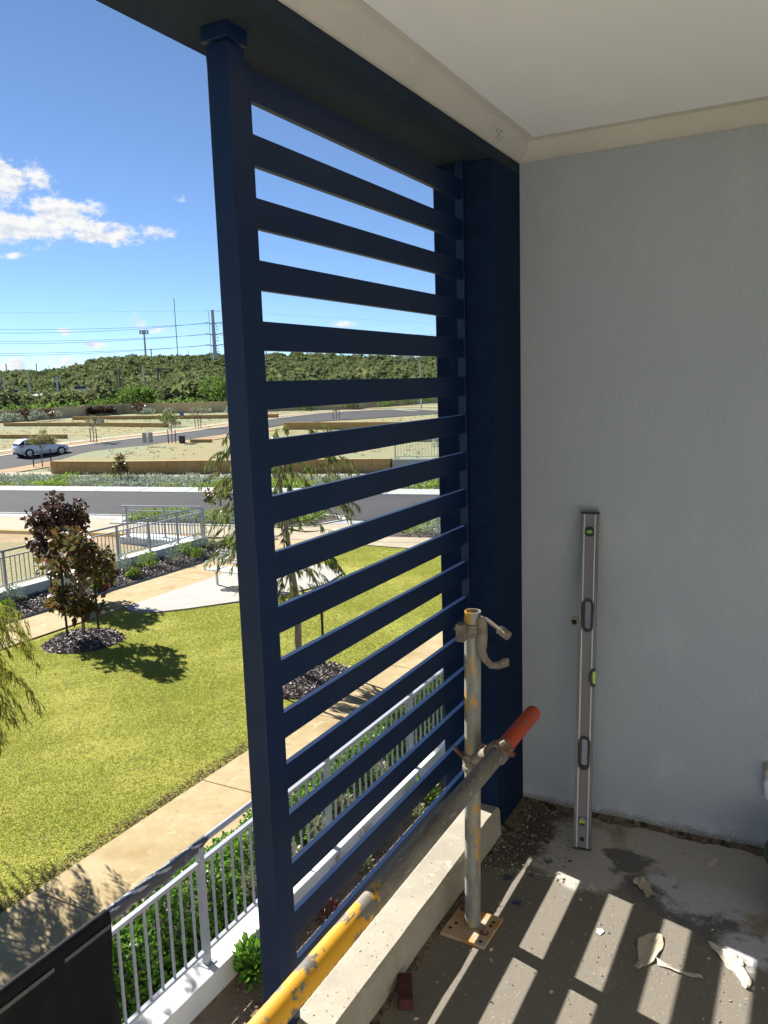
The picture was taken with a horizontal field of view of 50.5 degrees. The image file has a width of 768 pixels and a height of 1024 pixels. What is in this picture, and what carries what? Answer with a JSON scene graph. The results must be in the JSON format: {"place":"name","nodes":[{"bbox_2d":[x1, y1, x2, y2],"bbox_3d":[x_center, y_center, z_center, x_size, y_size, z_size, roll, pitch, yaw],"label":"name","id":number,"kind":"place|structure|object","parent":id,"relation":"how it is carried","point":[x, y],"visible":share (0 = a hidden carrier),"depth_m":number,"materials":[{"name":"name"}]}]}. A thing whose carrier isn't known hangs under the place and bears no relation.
{"place":"outdoors","nodes":[
{"label":"outdoors","id":0,"kind":"place"},
{"bbox_2d":[0,398,224,410],"bbox_3d":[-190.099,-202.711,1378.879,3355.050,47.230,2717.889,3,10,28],"label":"hill","id":1,"kind":"structure","parent":0,"point":[162,402],"depth_m":153.37,"materials":[{"name":"green plant"}]},
{"bbox_2d":[204,310,222,360],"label":"pylon","id":2,"kind":"object","parent":1,"relation":"on","point":[214,337],"visible":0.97,"depth_m":335.45,"materials":[{"name":"grey metal"}]},
{"bbox_2d":[0,352,436,406],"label":"scrub","id":3,"kind":"object","parent":1,"relation":"on","point":[99,376],"visible":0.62,"depth_m":250.58,"materials":[{"name":"green plant"}]},
{"bbox_2d":[0,539,304,649],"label":"garden path","id":4,"kind":"structure","parent":0,"point":[43,623],"depth_m":18.72,"materials":[{"name":"beige concrete"}]},
{"bbox_2d":[2,478,433,488],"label":"verge soil","id":5,"kind":"structure","parent":0,"point":[123,485],"depth_m":40.06,"materials":[{"name":"brown soil"}]},
{"bbox_2d":[110,453,130,481],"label":"young tree","id":6,"kind":"object","parent":5,"relation":"on","point":[119,467],"visible":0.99,"depth_m":41.82,"materials":[{"name":"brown plant"}]},
{"bbox_2d":[0,471,438,488],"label":"groundcover","id":7,"kind":"object","parent":5,"relation":"on","point":[133,479],"visible":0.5,"depth_m":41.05,"materials":[{"name":"green plant"}]},
{"bbox_2d":[0,0,435,370],"label":"sky","id":8,"kind":"structure","parent":0,"point":[108,214],"materials":[{"name":"blue"}]},
{"bbox_2d":[0,403,437,900],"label":"ground","id":9,"kind":"structure","parent":0,"point":[102,432],"depth_m":87.50,"materials":[{"name":"beige sand"}]},
{"bbox_2d":[0,434,67,438],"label":"retaining wall","id":10,"kind":"structure","parent":9,"relation":"on","point":[23,436],"depth_m":73.11,"materials":[{"name":"stone"}]},
{"bbox_2d":[0,542,151,588],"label":"sunken lot","id":11,"kind":"structure","parent":9,"relation":"on","point":[5,545],"depth_m":22.90,"materials":[{"name":"beige sand"}]},
{"bbox_2d":[3,422,168,426],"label":"retaining wall","id":12,"kind":"structure","parent":9,"relation":"on","point":[110,424],"depth_m":94.30,"materials":[{"name":"stone"}]},
{"bbox_2d":[79,415,104,441],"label":"young tree","id":13,"kind":"object","parent":9,"relation":"on","point":[92,418],"visible":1,"depth_m":65.50,"materials":[{"name":"green plant"}]},
{"bbox_2d":[0,529,199,536],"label":"lot edging","id":14,"kind":"object","parent":9,"relation":"on","point":[13,531],"depth_m":27.34,"materials":[{"name":"concrete"}]},
{"bbox_2d":[0,536,207,602],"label":"wall","id":15,"kind":"structure","parent":9,"relation":"on","point":[36,585],"depth_m":21.24,"materials":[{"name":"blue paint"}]},
{"bbox_2d":[0,506,204,589],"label":"balustrade","id":16,"kind":"object","parent":15,"relation":"on","point":[118,548],"visible":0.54,"depth_m":21.64,"materials":[{"name":"grey metal"}]},
{"bbox_2d":[0,534,208,547],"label":"sand edge","id":17,"kind":"object","parent":9,"relation":"on","point":[12,537],"depth_m":26.25,"materials":[{"name":"beige sand"}]},
{"bbox_2d":[89,397,125,405],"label":"bush","id":18,"kind":"object","parent":9,"relation":"on","point":[107,401],"visible":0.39,"depth_m":140.29,"materials":[{"name":"green plant"}]},
{"bbox_2d":[0,396,226,410],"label":"creeper","id":19,"kind":"object","parent":9,"relation":"on","point":[33,405],"visible":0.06,"depth_m":142.80,"materials":[{"name":"green plant"}]},
{"bbox_2d":[113,385,160,403],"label":"bush","id":20,"kind":"object","parent":9,"relation":"on","point":[137,393],"visible":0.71,"depth_m":141.18,"materials":[{"name":"green plant"}]},
{"bbox_2d":[2,536,277,622],"bbox_3d":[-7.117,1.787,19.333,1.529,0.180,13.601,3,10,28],"label":"mulch","id":21,"kind":"object","parent":9,"relation":"on","point":[125,577],"visible":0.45,"depth_m":20.72,"materials":[{"name":"grey gravel"}]},
{"bbox_2d":[0,597,17,612],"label":"green tuft","id":22,"kind":"object","parent":21,"relation":"on","point":[12,605],"visible":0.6,"depth_m":17.32,"materials":[{"name":"green plant"}]},
{"bbox_2d":[1,583,26,601],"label":"silver shrub","id":23,"kind":"object","parent":21,"relation":"on","point":[8,593],"visible":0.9,"depth_m":18.12,"materials":[{"name":"plant"}]},
{"bbox_2d":[19,490,93,592],"bbox_3d":[-7.440,0.759,18.587,1.702,2.609,1.582,3,10,28],"label":"maple tree","id":24,"kind":"object","parent":21,"relation":"on","point":[60,517],"visible":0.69,"depth_m":18.24,"materials":[{"name":"brown plant"}]},
{"bbox_2d":[115,553,135,571],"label":"silver shrub","id":25,"kind":"object","parent":21,"relation":"on","point":[120,563],"visible":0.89,"depth_m":20.74,"materials":[{"name":"plant"}]},
{"bbox_2d":[135,549,159,568],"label":"green tuft","id":26,"kind":"object","parent":21,"relation":"on","point":[147,560],"visible":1,"depth_m":21.37,"materials":[{"name":"green plant"}]},
{"bbox_2d":[163,541,184,561],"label":"silver shrub","id":27,"kind":"object","parent":21,"relation":"on","point":[171,550],"visible":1,"depth_m":21.88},
{"bbox_2d":[192,527,215,546],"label":"silver shrub","id":28,"kind":"object","parent":21,"relation":"on","point":[201,541],"visible":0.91,"depth_m":23.67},
{"bbox_2d":[0,428,282,471],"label":"verge","id":29,"kind":"structure","parent":9,"relation":"on","point":[28,467],"depth_m":53.09,"materials":[{"name":"beige sand"}]},
{"bbox_2d":[26,428,57,466],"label":"young tree","id":30,"kind":"object","parent":29,"relation":"on","point":[49,439],"visible":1,"depth_m":51.96,"materials":[{"name":"green plant"}]},
{"bbox_2d":[162,411,180,443],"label":"young tree","id":31,"kind":"object","parent":29,"relation":"on","point":[166,415],"visible":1,"depth_m":60.77,"materials":[{"name":"green plant"}]},
{"bbox_2d":[7,538,277,622],"bbox_3d":[-7.982,2.400,16.228,0.034,0.135,20.100,3,10,28],"label":"garden edging","id":32,"kind":"object","parent":9,"relation":"on","point":[124,586],"visible":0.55,"depth_m":19.70,"materials":[{"name":"concrete"}]},
{"bbox_2d":[120,533,192,546],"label":"wall","id":33,"kind":"structure","parent":9,"relation":"on","point":[142,541],"depth_m":24.84,"materials":[{"name":"paint"}]},
{"bbox_2d":[121,505,202,537],"bbox_3d":[-6.747,0.285,24.781,2.767,0.974,0.110,1,9,16],"label":"balustrade","id":34,"kind":"object","parent":33,"relation":"on","point":[153,511],"visible":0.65,"depth_m":24.80,"materials":[{"name":"grey metal"}]},
{"bbox_2d":[0,401,348,422],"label":"boundary wall","id":35,"kind":"structure","parent":9,"relation":"on","point":[121,408],"depth_m":130.86,"materials":[{"name":"stone"}]},
{"bbox_2d":[72,414,278,419],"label":"retaining wall","id":36,"kind":"structure","parent":9,"relation":"on","point":[158,417],"depth_m":109.60,"materials":[{"name":"stone"}]},
{"bbox_2d":[0,513,362,523],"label":"paved strip","id":37,"kind":"object","parent":9,"relation":"on","point":[102,517],"visible":0.29,"depth_m":30.46,"materials":[{"name":"grey concrete"}]},
{"bbox_2d":[0,472,366,477],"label":"footpath","id":38,"kind":"structure","parent":9,"relation":"on","point":[20,473],"depth_m":44.81,"materials":[{"name":"grey concrete"}]},
{"bbox_2d":[0,409,390,454],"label":"side verge","id":39,"kind":"structure","parent":9,"relation":"on","point":[71,444],"depth_m":71.84,"materials":[{"name":"beige sand"}]},
{"bbox_2d":[188,402,208,427],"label":"young tree","id":40,"kind":"object","parent":9,"relation":"on","point":[194,409],"visible":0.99,"depth_m":80.12,"materials":[{"name":"green plant"}]},
{"bbox_2d":[0,409,417,451],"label":"side footpath","id":41,"kind":"structure","parent":9,"relation":"on","point":[4,450],"depth_m":75.82,"materials":[{"name":"beige concrete"}]},
{"bbox_2d":[196,372,226,401],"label":"bush","id":42,"kind":"object","parent":9,"relation":"on","point":[221,385],"visible":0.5,"depth_m":146.57,"materials":[{"name":"green plant"}]},
{"bbox_2d":[0,517,430,542],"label":"footpath","id":43,"kind":"structure","parent":9,"relation":"on","point":[17,523],"depth_m":27.08,"materials":[{"name":"beige concrete"}]},
{"bbox_2d":[1,410,437,458],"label":"lot weeds","id":44,"kind":"object","parent":9,"relation":"on","point":[193,428],"visible":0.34,"depth_m":82.06,"materials":[{"name":"green plant"}]},
{"bbox_2d":[0,486,439,494],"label":"kerb","id":45,"kind":"structure","parent":9,"relation":"on","point":[187,489],"depth_m":38.25,"materials":[{"name":"concrete"}]},
{"bbox_2d":[50,458,391,473],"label":"retaining wall","id":46,"kind":"structure","parent":9,"relation":"on","point":[366,465],"depth_m":44.96,"materials":[{"name":"stone"}]},
{"bbox_2d":[109,513,347,526],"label":"corner kerb","id":47,"kind":"structure","parent":9,"relation":"on","point":[117,521],"depth_m":28.16,"materials":[{"name":"concrete"}]},
{"bbox_2d":[121,514,339,525],"bbox_3d":[-5.443,0.270,28.840,8.061,0.062,2.398,0,9,14],"label":"corner bed","id":48,"kind":"object","parent":9,"relation":"on","point":[326,519],"visible":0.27,"depth_m":28.20,"materials":[{"name":"soil"}]},
{"bbox_2d":[201,484,232,510],"bbox_3d":[-6.053,-0.474,29.778,1.444,1.280,0.819,5,11,35],"label":"roadside tree","id":49,"kind":"object","parent":48,"relation":"on","point":[209,496],"visible":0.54,"depth_m":29.75,"materials":[{"name":"green plant"}]},
{"bbox_2d":[123,505,328,524],"bbox_3d":[-5.619,0.105,28.921,7.320,0.580,2.148,1,9,17],"label":"groundcover","id":50,"kind":"object","parent":48,"relation":"on","point":[309,516],"visible":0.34,"depth_m":29.18,"materials":[{"name":"green plant"}]},
{"bbox_2d":[152,510,308,524],"bbox_3d":[-5.125,0.114,28.751,5.936,0.549,2.126,1,9,17],"label":"groundcover","id":51,"kind":"object","parent":48,"relation":"on","point":[205,515],"visible":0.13,"depth_m":28.45,"materials":[{"name":"green plant"}]},
{"bbox_2d":[125,564,344,612],"bbox_3d":[-3.103,1.779,19.110,3.020,0.076,5.320,3,10,28],"label":"concrete pad","id":52,"kind":"object","parent":9,"relation":"on","point":[204,593],"visible":0.63,"depth_m":18.49,"materials":[{"name":"grey concrete"}]},
{"bbox_2d":[203,548,237,585],"bbox_3d":[-3.312,1.364,18.988,1.800,0.827,0.698,4,10,31],"label":"park bench","id":53,"kind":"object","parent":52,"relation":"on","point":[224,569],"visible":0.31,"depth_m":19.29,"materials":[{"name":"beige metal"}]},
{"bbox_2d":[58,442,438,464],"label":"raised lot","id":54,"kind":"structure","parent":9,"relation":"on","point":[207,451],"depth_m":49.77,"materials":[{"name":"beige sand"}]},
{"bbox_2d":[133,740,444,1023],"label":"wall","id":55,"kind":"structure","parent":9,"relation":"on","point":[191,994],"depth_m":6.39,"materials":[{"name":"beige paint"}]},
{"bbox_2d":[109,668,442,1023],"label":"balustrade","id":56,"kind":"object","parent":55,"relation":"on","point":[207,961],"visible":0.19,"depth_m":6.29,"materials":[{"name":"grey metal"}]},
{"bbox_2d":[0,909,121,1023],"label":"shade cloth","id":57,"kind":"object","parent":56,"relation":"hanging from","point":[69,979],"visible":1,"depth_m":5.06,"materials":[{"name":"black fabric"}]},
{"bbox_2d":[105,835,208,922],"bbox_3d":[-1.588,2.598,5.790,0.067,0.137,1.000,3,10,28],"label":"plastic sleeve","id":58,"kind":"object","parent":56,"relation":"attached to","point":[176,863],"visible":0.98,"depth_m":5.73,"materials":[{"name":"plastic"}]},
{"bbox_2d":[284,422,398,429],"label":"retaining wall","id":59,"kind":"structure","parent":9,"relation":"on","point":[318,425],"depth_m":71.32,"materials":[{"name":"stone"}]},
{"bbox_2d":[349,398,437,408],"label":"boundary wall","id":60,"kind":"structure","parent":9,"relation":"on","point":[369,405],"depth_m":133.11,"materials":[{"name":"stone"}]},
{"bbox_2d":[392,459,428,467],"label":"retaining wall","id":61,"kind":"structure","parent":9,"relation":"on","point":[397,462],"depth_m":42.05,"materials":[{"name":"concrete"}]},
{"bbox_2d":[390,523,439,537],"bbox_3d":[7.485,0.655,23.819,14.795,0.001,2.599,1,9,17],"label":"bed","id":62,"kind":"object","parent":9,"relation":"on","point":[427,534],"visible":0.06,"depth_m":24.92,"materials":[{"name":"soil"}]},
{"bbox_2d":[401,518,439,535],"bbox_3d":[6.655,0.479,24.044,12.735,0.550,2.530,1,9,17],"label":"groundcover","id":63,"kind":"object","parent":62,"relation":"on","point":[434,526],"visible":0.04,"depth_m":24.92,"materials":[{"name":"green plant"}]},
{"bbox_2d":[433,158,522,825],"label":"navy pier","id":64,"kind":"structure","parent":9,"relation":"on","point":[492,192],"depth_m":2.90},
{"bbox_2d":[96,0,519,175],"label":"balcony beam","id":65,"kind":"structure","parent":64,"relation":"on","point":[290,49],"depth_m":1.91,"materials":[{"name":"paint"}]},
{"bbox_2d":[520,124,767,847],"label":"grey wall","id":66,"kind":"structure","parent":9,"relation":"on","point":[644,336],"depth_m":2.88,"materials":[{"name":"paint"}]},
{"bbox_2d":[763,761,767,799],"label":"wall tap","id":67,"kind":"object","parent":66,"relation":"attached to","point":[765,784],"depth_m":2.80,"materials":[{"name":"silver metal"}]},
{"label":"facade wall","id":68,"kind":"structure","parent":9,"relation":"on","visible":0},
{"bbox_2d":[297,803,500,1023],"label":"concrete curb","id":69,"kind":"structure","parent":68,"relation":"on","point":[408,927],"depth_m":2.38,"materials":[{"name":"beige concrete"}]},
{"bbox_2d":[200,19,471,1023],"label":"slatted screen","id":70,"kind":"object","parent":69,"relation":"on","point":[238,87],"visible":0.84,"depth_m":2.05,"materials":[{"name":"blue metal"}]},
{"bbox_2d":[0,409,437,468],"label":"side road","id":71,"kind":"structure","parent":0,"point":[9,461],"depth_m":68.56,"materials":[{"name":"grey asphalt"}]},
{"bbox_2d":[12,438,68,457],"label":"white hatchback","id":72,"kind":"object","parent":71,"relation":"on","point":[21,447],"visible":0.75,"depth_m":57.77,"materials":[{"name":"white paint"}]},
{"bbox_2d":[0,409,422,455],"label":"side kerb","id":73,"kind":"structure","parent":71,"relation":"on","point":[178,432],"depth_m":70.78,"materials":[{"name":"concrete"}]},
{"bbox_2d":[0,491,439,519],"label":"road","id":74,"kind":"structure","parent":0,"point":[113,502],"depth_m":33.96,"materials":[{"name":"grey asphalt"}]},
{"bbox_2d":[0,546,441,913],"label":"lawn","id":75,"kind":"structure","parent":0,"point":[348,569],"depth_m":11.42,"materials":[{"name":"green plant"}]},
{"bbox_2d":[0,603,45,755],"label":"peppermint tree","id":76,"kind":"object","parent":75,"relation":"on","point":[24,647],"visible":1,"depth_m":8.35,"materials":[{"name":"green plant"}]},
{"bbox_2d":[41,627,124,653],"bbox_3d":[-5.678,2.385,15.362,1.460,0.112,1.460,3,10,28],"label":"mulch mound","id":77,"kind":"object","parent":75,"relation":"on","point":[85,650],"visible":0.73,"depth_m":14.94,"materials":[{"name":"gravel"}]},
{"bbox_2d":[32,524,121,636],"bbox_3d":[-5.726,1.368,15.401,1.556,2.288,1.406,3,10,28],"label":"maple tree","id":78,"kind":"object","parent":77,"relation":"on","point":[89,565],"visible":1,"depth_m":15.18,"materials":[{"name":"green plant"}]},
{"bbox_2d":[0,740,247,911],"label":"thatch","id":79,"kind":"object","parent":75,"relation":"on","point":[127,825],"visible":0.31,"depth_m":8.77,"materials":[{"name":"plant"}]},
{"bbox_2d":[197,424,362,675],"bbox_3d":[-1.445,0.681,12.866,2.614,4.164,2.584,3,10,28],"label":"weeping tree","id":80,"kind":"object","parent":75,"relation":"on","point":[285,533],"visible":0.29,"depth_m":12.63,"materials":[{"name":"green plant"}]},
{"bbox_2d":[283,660,349,698],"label":"mulch","id":81,"kind":"object","parent":75,"relation":"on","point":[333,665],"visible":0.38,"depth_m":12.74,"materials":[{"name":"grey gravel"}]},
{"bbox_2d":[0,631,442,986],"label":"path","id":82,"kind":"structure","parent":0,"point":[43,920],"depth_m":8.24,"materials":[{"name":"beige concrete"}]},
{"bbox_2d":[121,718,442,1015],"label":"hedge soil","id":83,"kind":"structure","parent":0,"point":[168,973],"depth_m":6.57,"materials":[{"name":"brown soil"}]},
{"bbox_2d":[236,866,256,906],"bbox_3d":[-1.168,3.300,7.183,0.351,0.346,0.327,3,10,28],"label":"succulent","id":84,"kind":"object","parent":83,"relation":"on","point":[248,881],"visible":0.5,"depth_m":7.13,"materials":[{"name":"green plant"}]},
{"bbox_2d":[111,673,443,1023],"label":"hedge","id":85,"kind":"object","parent":83,"relation":"on","point":[124,932],"visible":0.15,"depth_m":6.87,"materials":[{"name":"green plant"}]},
{"bbox_2d":[112,697,443,1011],"bbox_3d":[-1.525,3.461,7.413,0.430,0.170,18.500,3,10,28],"label":"hedge mound","id":86,"kind":"object","parent":83,"relation":"on","point":[140,969],"visible":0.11,"depth_m":6.85,"materials":[{"name":"plant"}]},
{"bbox_2d":[297,815,325,843],"bbox_3d":[-0.651,3.171,8.117,0.407,0.324,0.389,3,10,28],"label":"succulent","id":87,"kind":"object","parent":83,"relation":"on","point":[312,834],"visible":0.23,"depth_m":8.07,"materials":[{"name":"green plant"}]},
{"bbox_2d":[332,792,353,818],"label":"succulent","id":88,"kind":"object","parent":83,"relation":"on","point":[338,799],"visible":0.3,"depth_m":8.54,"materials":[{"name":"green plant"}]},
{"bbox_2d":[367,760,388,783],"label":"succulent","id":89,"kind":"object","parent":83,"relation":"on","point":[384,766],"visible":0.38,"depth_m":9.21,"materials":[{"name":"green plant"}]},
{"bbox_2d":[190,775,446,1023],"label":"planter soil","id":90,"kind":"structure","parent":0,"point":[208,1012],"depth_m":6.31,"materials":[{"name":"brown soil"}]},
{"bbox_2d":[231,926,262,992],"bbox_3d":[-1.014,3.485,6.400,0.406,0.432,0.441,-9,11,-37],"label":"broadleaf shrub","id":91,"kind":"object","parent":90,"relation":"on","point":[247,955],"visible":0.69,"depth_m":6.31,"materials":[{"name":"green plant"}]},
{"bbox_2d":[311,895,339,924],"bbox_3d":[-0.517,3.405,7.053,0.316,0.252,0.327,3,10,28],"label":"red plant","id":92,"kind":"object","parent":90,"relation":"on","point":[332,904],"visible":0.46,"depth_m":7.03,"materials":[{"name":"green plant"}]},
{"bbox_2d":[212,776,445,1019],"bbox_3d":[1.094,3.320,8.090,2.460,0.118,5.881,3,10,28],"label":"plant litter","id":93,"kind":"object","parent":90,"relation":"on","point":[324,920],"visible":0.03,"depth_m":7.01,"materials":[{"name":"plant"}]},
{"bbox_2d":[413,774,442,802],"bbox_3d":[0.474,3.039,8.991,0.384,0.276,0.376,3,10,28],"label":"green weed","id":94,"kind":"object","parent":90,"relation":"on","point":[430,795],"visible":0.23,"depth_m":8.93,"materials":[{"name":"green plant"}]},
{"bbox_2d":[292,539,418,547],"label":"crossing path","id":95,"kind":"structure","parent":0,"point":[400,544],"depth_m":23.61,"materials":[{"name":"beige concrete"}]},
{"bbox_2d":[380,805,767,1023],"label":"balcony floor","id":96,"kind":"structure","parent":0,"point":[648,998],"depth_m":2.46,"materials":[{"name":"concrete"}]},
{"bbox_2d":[398,973,412,1010],"bbox_3d":[0.059,1.325,2.253,0.040,0.034,0.104,-2,9,0],"label":"brick piece","id":97,"kind":"object","parent":96,"relation":"on","point":[405,994],"visible":1,"depth_m":2.23,"materials":[{"name":"red brick"}]},
{"bbox_2d":[440,608,511,949],"bbox_3d":[0.289,0.788,2.432,0.224,1.022,0.155,3,10,28],"label":"scaffold pole","id":98,"kind":"object","parent":96,"relation":"on","point":[470,922],"visible":0.98,"depth_m":2.43,"materials":[{"name":"metal"}]},
{"bbox_2d":[247,706,539,1023],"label":"scaffold tube","id":99,"kind":"object","parent":98,"relation":"attached to","point":[287,999],"visible":0.98,"depth_m":1.70,"materials":[{"name":"paint"}]},
{"bbox_2d":[303,802,766,1023],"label":"grit","id":100,"kind":"object","parent":96,"relation":"on","point":[563,879],"visible":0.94,"depth_m":2.86,"materials":[{"name":"gravel"}]},
{"bbox_2d":[369,796,763,1023],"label":"dirt","id":101,"kind":"structure","parent":96,"relation":"on","point":[513,821],"depth_m":2.98,"materials":[{"name":"brown soil"}]},
{"bbox_2d":[573,512,599,850],"bbox_3d":[0.733,0.606,2.949,0.067,1.215,0.030,1,-1,19],"label":"spirit level","id":102,"kind":"object","parent":96,"relation":"on","point":[585,708],"visible":1,"depth_m":2.94,"materials":[{"name":"metal"}]},
{"bbox_2d":[414,825,764,1019],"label":"plaster flakes","id":103,"kind":"object","parent":96,"relation":"on","point":[491,960],"visible":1,"depth_m":2.45,"materials":[{"name":"paint"}]},
{"bbox_2d":[633,876,654,897],"bbox_3d":[0.862,1.240,2.698,0.047,0.010,0.114,-3,9,-10],"label":"paper scrap","id":104,"kind":"object","parent":96,"relation":"on","point":[641,882],"visible":1,"depth_m":2.71,"materials":[{"name":"beige paper"}]},
{"bbox_2d":[633,932,663,968],"bbox_3d":[0.779,1.292,2.402,0.073,0.006,0.183,3,10,28],"label":"paper scrap","id":105,"kind":"object","parent":96,"relation":"on","point":[649,946],"visible":1,"depth_m":2.41,"materials":[{"name":"beige paper"}]},
{"bbox_2d":[656,957,701,977],"bbox_3d":[0.839,1.303,2.320,0.137,0.005,0.027,5,11,36],"label":"paper scrap","id":106,"kind":"object","parent":96,"relation":"on","point":[664,964],"visible":1,"depth_m":2.32,"materials":[{"name":"white paper"}]},
{"bbox_2d":[708,941,751,987],"bbox_3d":[0.998,1.294,2.334,0.045,0.009,0.194,-3,9,-9],"label":"paper scrap","id":107,"kind":"object","parent":96,"relation":"on","point":[735,967],"visible":1,"depth_m":2.33,"materials":[{"name":"white paper"}]},
{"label":"house wall","id":108,"kind":"structure","parent":96,"relation":"on","visible":0},
{"bbox_2d":[278,0,767,163],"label":"balcony ceiling","id":109,"kind":"structure","parent":108,"relation":"attached to","point":[522,81],"depth_m":2.14,"materials":[{"name":"paint"}]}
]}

